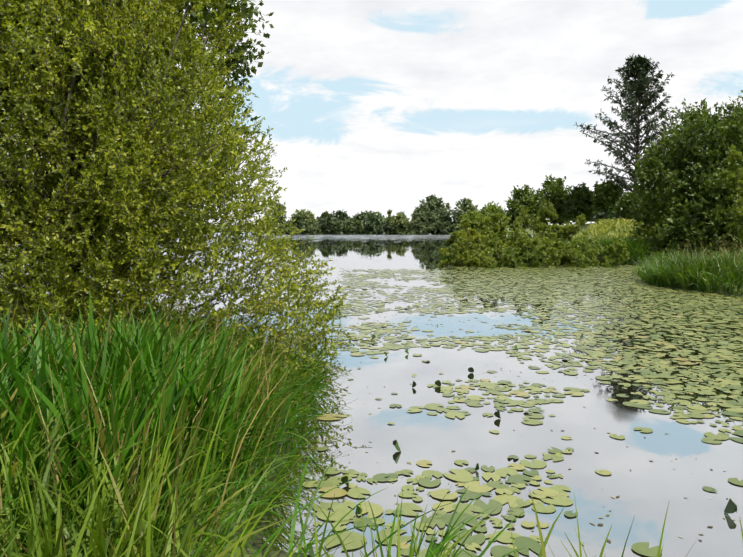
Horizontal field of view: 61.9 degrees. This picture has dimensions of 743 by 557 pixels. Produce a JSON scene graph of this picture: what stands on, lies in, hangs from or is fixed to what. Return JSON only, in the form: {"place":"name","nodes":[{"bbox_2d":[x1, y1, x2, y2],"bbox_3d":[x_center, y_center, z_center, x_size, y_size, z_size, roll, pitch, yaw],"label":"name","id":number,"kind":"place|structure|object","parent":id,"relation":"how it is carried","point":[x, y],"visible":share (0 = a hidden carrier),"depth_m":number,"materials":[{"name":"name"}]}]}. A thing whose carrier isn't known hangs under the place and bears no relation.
{"place":"outdoors","nodes":[
{"label":"outdoors","id":0,"kind":"place"},
{"bbox_2d":[0,232,742,556],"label":"pond water","id":1,"kind":"structure","parent":0,"point":[646,489],"depth_m":5.48,"materials":[{"name":"grey liquid"}]},
{"bbox_2d":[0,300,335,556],"bbox_3d":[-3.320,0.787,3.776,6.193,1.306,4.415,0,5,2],"label":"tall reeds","id":2,"kind":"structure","parent":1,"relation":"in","point":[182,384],"depth_m":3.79,"materials":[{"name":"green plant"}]},
{"bbox_2d":[232,261,740,544],"bbox_3d":[5.447,0.376,16.014,16.195,0.001,27.750,0,5,2],"label":"pond debris","id":3,"kind":"object","parent":1,"relation":"on","point":[600,524],"visible":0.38,"depth_m":5.25,"materials":[{"name":"plant"}]},
{"bbox_2d":[271,264,742,556],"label":"water lily pads","id":4,"kind":"object","parent":1,"relation":"on","point":[475,489],"visible":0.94,"depth_m":7.26,"materials":[{"name":"green plant"}]},
{"bbox_2d":[0,223,742,556],"bbox_3d":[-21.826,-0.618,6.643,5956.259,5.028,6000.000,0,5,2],"label":"ground","id":5,"kind":"structure","parent":0,"point":[283,553],"depth_m":3.75,"materials":[{"name":"green plant"}]},
{"bbox_2d":[0,0,273,302],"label":"alder","id":6,"kind":"structure","parent":5,"relation":"on","point":[243,59],"depth_m":10.41,"materials":[{"name":"green plant"}]},
{"bbox_2d":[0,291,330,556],"bbox_3d":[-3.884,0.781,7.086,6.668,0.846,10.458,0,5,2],"label":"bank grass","id":7,"kind":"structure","parent":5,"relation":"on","point":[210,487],"depth_m":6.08,"materials":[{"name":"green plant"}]},
{"bbox_2d":[0,385,350,556],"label":"grass","id":8,"kind":"structure","parent":5,"relation":"on","point":[94,542],"depth_m":2.40,"materials":[{"name":"green plant"}]},
{"bbox_2d":[0,294,353,556],"bbox_3d":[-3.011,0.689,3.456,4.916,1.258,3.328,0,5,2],"label":"grass","id":9,"kind":"structure","parent":5,"relation":"on","point":[41,373],"depth_m":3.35,"materials":[{"name":"green plant"}]},
{"bbox_2d":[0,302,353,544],"bbox_3d":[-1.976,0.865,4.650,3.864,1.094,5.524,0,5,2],"label":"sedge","id":10,"kind":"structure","parent":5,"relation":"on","point":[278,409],"depth_m":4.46,"materials":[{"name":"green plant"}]},
{"bbox_2d":[0,0,371,387],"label":"willow","id":11,"kind":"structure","parent":5,"relation":"on","point":[147,186],"depth_m":6.43,"materials":[{"name":"green plant"}]},
{"bbox_2d":[264,223,283,234],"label":"shore scrub","id":12,"kind":"object","parent":5,"relation":"on","point":[280,227],"depth_m":118.50,"materials":[{"name":"green plant"}]},
{"bbox_2d":[268,201,286,223],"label":"tree","id":13,"kind":"object","parent":5,"relation":"on","point":[282,217],"visible":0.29,"depth_m":139.49,"materials":[{"name":"green plant"}]},
{"bbox_2d":[281,222,297,234],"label":"shore scrub","id":14,"kind":"object","parent":5,"relation":"on","point":[288,232],"depth_m":118.20,"materials":[{"name":"green plant"}]},
{"bbox_2d":[291,214,309,234],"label":"shore scrub","id":15,"kind":"object","parent":5,"relation":"on","point":[297,216],"depth_m":117.43,"materials":[{"name":"green plant"}]},
{"bbox_2d":[287,209,317,228],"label":"tree","id":16,"kind":"object","parent":5,"relation":"on","point":[307,216],"visible":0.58,"depth_m":118.24,"materials":[{"name":"green plant"}]},
{"bbox_2d":[302,219,318,234],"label":"shore scrub","id":17,"kind":"object","parent":5,"relation":"on","point":[310,231],"depth_m":117.22,"materials":[{"name":"green plant"}]},
{"bbox_2d":[314,224,326,234],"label":"shore scrub","id":18,"kind":"object","parent":5,"relation":"on","point":[319,229],"depth_m":118.23,"materials":[{"name":"green plant"}]},
{"bbox_2d":[321,210,347,234],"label":"tree","id":19,"kind":"object","parent":5,"relation":"on","point":[329,223],"depth_m":117.77,"materials":[{"name":"green plant"}]},
{"bbox_2d":[332,210,348,224],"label":"tree","id":20,"kind":"object","parent":5,"relation":"on","point":[341,215],"visible":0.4,"depth_m":134.47,"materials":[{"name":"green plant"}]},
{"bbox_2d":[332,217,363,234],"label":"shore scrub","id":21,"kind":"object","parent":5,"relation":"on","point":[349,227],"depth_m":117.65,"materials":[{"name":"green plant"}]},
{"bbox_2d":[350,223,364,234],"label":"shore scrub","id":22,"kind":"object","parent":5,"relation":"on","point":[357,230],"depth_m":117.51,"materials":[{"name":"green plant"}]},
{"bbox_2d":[352,213,363,224],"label":"tree","id":23,"kind":"object","parent":5,"relation":"on","point":[356,216],"visible":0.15,"depth_m":133.12,"materials":[{"name":"green plant"}]},
{"bbox_2d":[358,210,372,225],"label":"tree","id":24,"kind":"object","parent":5,"relation":"on","point":[363,214],"visible":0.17,"depth_m":132.25,"materials":[{"name":"green plant"}]},
{"bbox_2d":[363,210,384,225],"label":"tree","id":25,"kind":"object","parent":5,"relation":"on","point":[370,215],"visible":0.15,"depth_m":125.17,"materials":[{"name":"green plant"}]},
{"bbox_2d":[251,455,523,556],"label":"arching reeds","id":26,"kind":"object","parent":5,"relation":"on","point":[446,537],"visible":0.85,"depth_m":2.67,"materials":[{"name":"green plant"}]},
{"bbox_2d":[380,216,394,225],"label":"tree","id":27,"kind":"object","parent":5,"relation":"on","point":[386,219],"visible":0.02,"depth_m":120.46,"materials":[{"name":"green plant"}]},
{"bbox_2d":[396,212,409,219],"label":"tree","id":28,"kind":"object","parent":5,"relation":"on","point":[403,214],"visible":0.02,"depth_m":124.06,"materials":[{"name":"green plant"}]},
{"bbox_2d":[410,206,419,220],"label":"tree","id":29,"kind":"object","parent":5,"relation":"on","point":[416,208],"visible":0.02,"depth_m":135.72,"materials":[{"name":"green plant"}]},
{"bbox_2d":[417,207,439,224],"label":"tree","id":30,"kind":"object","parent":5,"relation":"on","point":[428,217],"visible":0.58,"depth_m":118.64,"materials":[{"name":"green plant"}]},
{"bbox_2d":[414,194,452,222],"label":"tree","id":31,"kind":"object","parent":5,"relation":"on","point":[433,204],"visible":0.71,"depth_m":123.30,"materials":[{"name":"green plant"}]},
{"bbox_2d":[141,484,742,556],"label":"sparse grass","id":32,"kind":"structure","parent":5,"relation":"on","point":[542,550],"depth_m":2.31,"materials":[{"name":"green plant"}]},
{"bbox_2d":[441,214,451,222],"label":"tree","id":33,"kind":"object","parent":5,"relation":"on","point":[446,217],"visible":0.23,"depth_m":123.52,"materials":[{"name":"green plant"}]},
{"bbox_2d":[449,198,477,222],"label":"tree","id":34,"kind":"object","parent":5,"relation":"on","point":[465,206],"visible":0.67,"depth_m":120.70,"materials":[{"name":"green plant"}]},
{"bbox_2d":[436,231,504,268],"bbox_3d":[4.448,-0.914,27.212,2.826,2.411,4.609,2,5,23],"label":"bush","id":35,"kind":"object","parent":5,"relation":"on","point":[482,261],"visible":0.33,"depth_m":26.45,"materials":[{"name":"green plant"}]},
{"bbox_2d":[455,208,491,235],"bbox_3d":[10.507,-5.011,62.937,3.377,4.368,3.452,5,7,44],"label":"meadow tree","id":36,"kind":"object","parent":5,"relation":"on","point":[476,217],"visible":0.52,"depth_m":62.12,"materials":[{"name":"green plant"}]},
{"bbox_2d":[449,233,501,265],"bbox_3d":[4.565,-0.687,27.382,2.058,2.699,3.194,2,5,23],"label":"bush","id":37,"kind":"object","parent":5,"relation":"on","point":[457,251],"visible":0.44,"depth_m":26.81,"materials":[{"name":"green plant"}]},
{"bbox_2d":[444,213,529,261],"bbox_3d":[5.521,-1.554,29.337,4.298,3.013,3.664,0,5,2],"label":"bush","id":38,"kind":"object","parent":5,"relation":"on","point":[486,221],"visible":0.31,"depth_m":28.48,"materials":[{"name":"green plant"}]},
{"bbox_2d":[479,201,510,230],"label":"meadow tree","id":39,"kind":"object","parent":5,"relation":"on","point":[490,210],"visible":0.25,"depth_m":66.08,"materials":[{"name":"green plant"}]},
{"bbox_2d":[438,241,582,260],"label":"spit edge grass","id":40,"kind":"structure","parent":5,"relation":"on","point":[448,256],"depth_m":31.40,"materials":[{"name":"green plant"}]},
{"bbox_2d":[481,227,564,268],"bbox_3d":[6.288,-0.745,26.060,3.268,2.889,3.199,0,5,2],"label":"bush","id":41,"kind":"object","parent":5,"relation":"on","point":[532,259],"visible":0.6,"depth_m":25.94,"materials":[{"name":"green plant"}]},
{"bbox_2d":[504,184,543,231],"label":"meadow tree","id":42,"kind":"object","parent":5,"relation":"on","point":[527,198],"visible":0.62,"depth_m":74.32,"materials":[{"name":"green plant"}]},
{"bbox_2d":[496,199,586,262],"bbox_3d":[8.074,-2.001,29.418,4.258,3.510,3.412,-4,6,-40],"label":"bush","id":43,"kind":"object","parent":5,"relation":"on","point":[542,227],"visible":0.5,"depth_m":29.14,"materials":[{"name":"green plant"}]},
{"bbox_2d":[499,231,588,265],"bbox_3d":[7.939,-0.842,27.832,4.400,2.591,2.900,-3,6,-30],"label":"bush","id":44,"kind":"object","parent":5,"relation":"on","point":[556,260],"visible":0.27,"depth_m":27.25,"materials":[{"name":"green plant"}]},
{"bbox_2d":[435,246,675,262],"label":"grass","id":45,"kind":"structure","parent":5,"relation":"on","point":[635,255],"depth_m":29.03,"materials":[{"name":"green plant"}]},
{"bbox_2d":[539,175,572,224],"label":"meadow tree","id":46,"kind":"object","parent":5,"relation":"on","point":[556,191],"visible":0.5,"depth_m":77.92,"materials":[{"name":"green plant"}]},
{"bbox_2d":[549,218,571,224],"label":"tree","id":47,"kind":"object","parent":5,"relation":"on","point":[557,221],"visible":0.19,"depth_m":119.56,"materials":[{"name":"green plant"}]},
{"bbox_2d":[564,213,586,223],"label":"tree","id":48,"kind":"object","parent":5,"relation":"on","point":[573,220],"visible":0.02,"depth_m":100.75,"materials":[{"name":"green plant"}]},
{"bbox_2d":[563,182,596,221],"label":"meadow tree","id":49,"kind":"object","parent":5,"relation":"on","point":[579,202],"visible":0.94,"depth_m":74.01,"materials":[{"name":"green plant"}]},
{"bbox_2d":[559,235,629,267],"bbox_3d":[9.424,-0.684,26.871,2.944,2.658,4.522,0,5,2],"label":"bush","id":50,"kind":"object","parent":5,"relation":"on","point":[589,248],"visible":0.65,"depth_m":26.27,"materials":[{"name":"green plant"}]},
{"bbox_2d":[590,178,624,219],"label":"meadow tree","id":51,"kind":"object","parent":5,"relation":"on","point":[607,194],"visible":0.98,"depth_m":69.66,"materials":[{"name":"green plant"}]},
{"bbox_2d":[592,210,622,221],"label":"tree","id":52,"kind":"object","parent":5,"relation":"on","point":[600,216],"visible":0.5,"depth_m":88.82,"materials":[{"name":"green plant"}]},
{"bbox_2d":[568,233,665,261],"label":"tussock spit","id":53,"kind":"structure","parent":5,"relation":"on","point":[632,246],"depth_m":29.95,"materials":[{"name":"green plant"}]},
{"bbox_2d":[576,53,679,197],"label":"spruce","id":54,"kind":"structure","parent":5,"relation":"on","point":[635,89],"depth_m":66.67,"materials":[{"name":"green plant"}]},
{"bbox_2d":[612,191,644,221],"bbox_3d":[24.202,-6.652,58.059,2.728,3.224,2.892,0,5,2],"label":"meadow tree","id":55,"kind":"object","parent":5,"relation":"on","point":[623,202],"visible":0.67,"depth_m":57.54,"materials":[{"name":"green plant"}]},
{"bbox_2d":[622,90,742,257],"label":"alder","id":56,"kind":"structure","parent":5,"relation":"on","point":[684,195],"depth_m":29.38,"materials":[{"name":"green plant"}]},
{"bbox_2d":[625,245,742,295],"bbox_3d":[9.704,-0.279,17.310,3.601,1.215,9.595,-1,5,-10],"label":"bank tussock","id":57,"kind":"object","parent":5,"relation":"on","point":[717,282],"visible":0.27,"depth_m":16.45,"materials":[{"name":"green plant"}]},
{"bbox_2d":[657,238,742,285],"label":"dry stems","id":58,"kind":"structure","parent":5,"relation":"on","point":[712,256],"depth_m":17.39,"materials":[{"name":"green plant"}]},
{"bbox_2d":[711,144,742,237],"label":"tree","id":59,"kind":"object","parent":5,"relation":"on","point":[734,181],"visible":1,"depth_m":23.64,"materials":[{"name":"green plant"}]},
{"bbox_2d":[2,0,742,224],"label":"sky","id":60,"kind":"structure","parent":0,"point":[381,106],"materials":[{"name":"white"}]},
{"bbox_2d":[363,216,383,234],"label":"shore scrub","id":61,"kind":"object","parent":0,"point":[369,228],"depth_m":117.58,"materials":[{"name":"green plant"}]},
{"bbox_2d":[374,219,393,234],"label":"shore scrub","id":62,"kind":"object","parent":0,"point":[386,225],"depth_m":116.96,"materials":[{"name":"green plant"}]},
{"bbox_2d":[383,209,409,234],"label":"tree","id":63,"kind":"object","parent":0,"point":[396,227],"depth_m":117.12,"materials":[{"name":"green plant"}]},
{"bbox_2d":[401,221,421,234],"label":"shore scrub","id":64,"kind":"object","parent":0,"point":[409,228],"depth_m":117.62,"materials":[{"name":"green plant"}]},
{"bbox_2d":[410,217,432,234],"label":"shore scrub","id":65,"kind":"object","parent":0,"point":[425,229],"depth_m":117.15,"materials":[{"name":"green plant"}]},
{"bbox_2d":[429,221,448,234],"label":"shore scrub","id":66,"kind":"object","parent":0,"point":[438,227],"depth_m":116.48,"materials":[{"name":"green plant"}]},
{"bbox_2d":[441,224,453,234],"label":"shore scrub","id":67,"kind":"object","parent":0,"point":[450,231],"depth_m":116.78,"materials":[{"name":"green plant"}]},
{"bbox_2d":[442,217,460,231],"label":"shore scrub","id":68,"kind":"object","parent":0,"point":[453,225],"depth_m":117.43,"materials":[{"name":"green plant"}]},
{"bbox_2d":[571,217,732,244],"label":"meadow grass","id":69,"kind":"structure","parent":0,"point":[604,227],"depth_m":50.81,"materials":[{"name":"green plant"}]}
]}

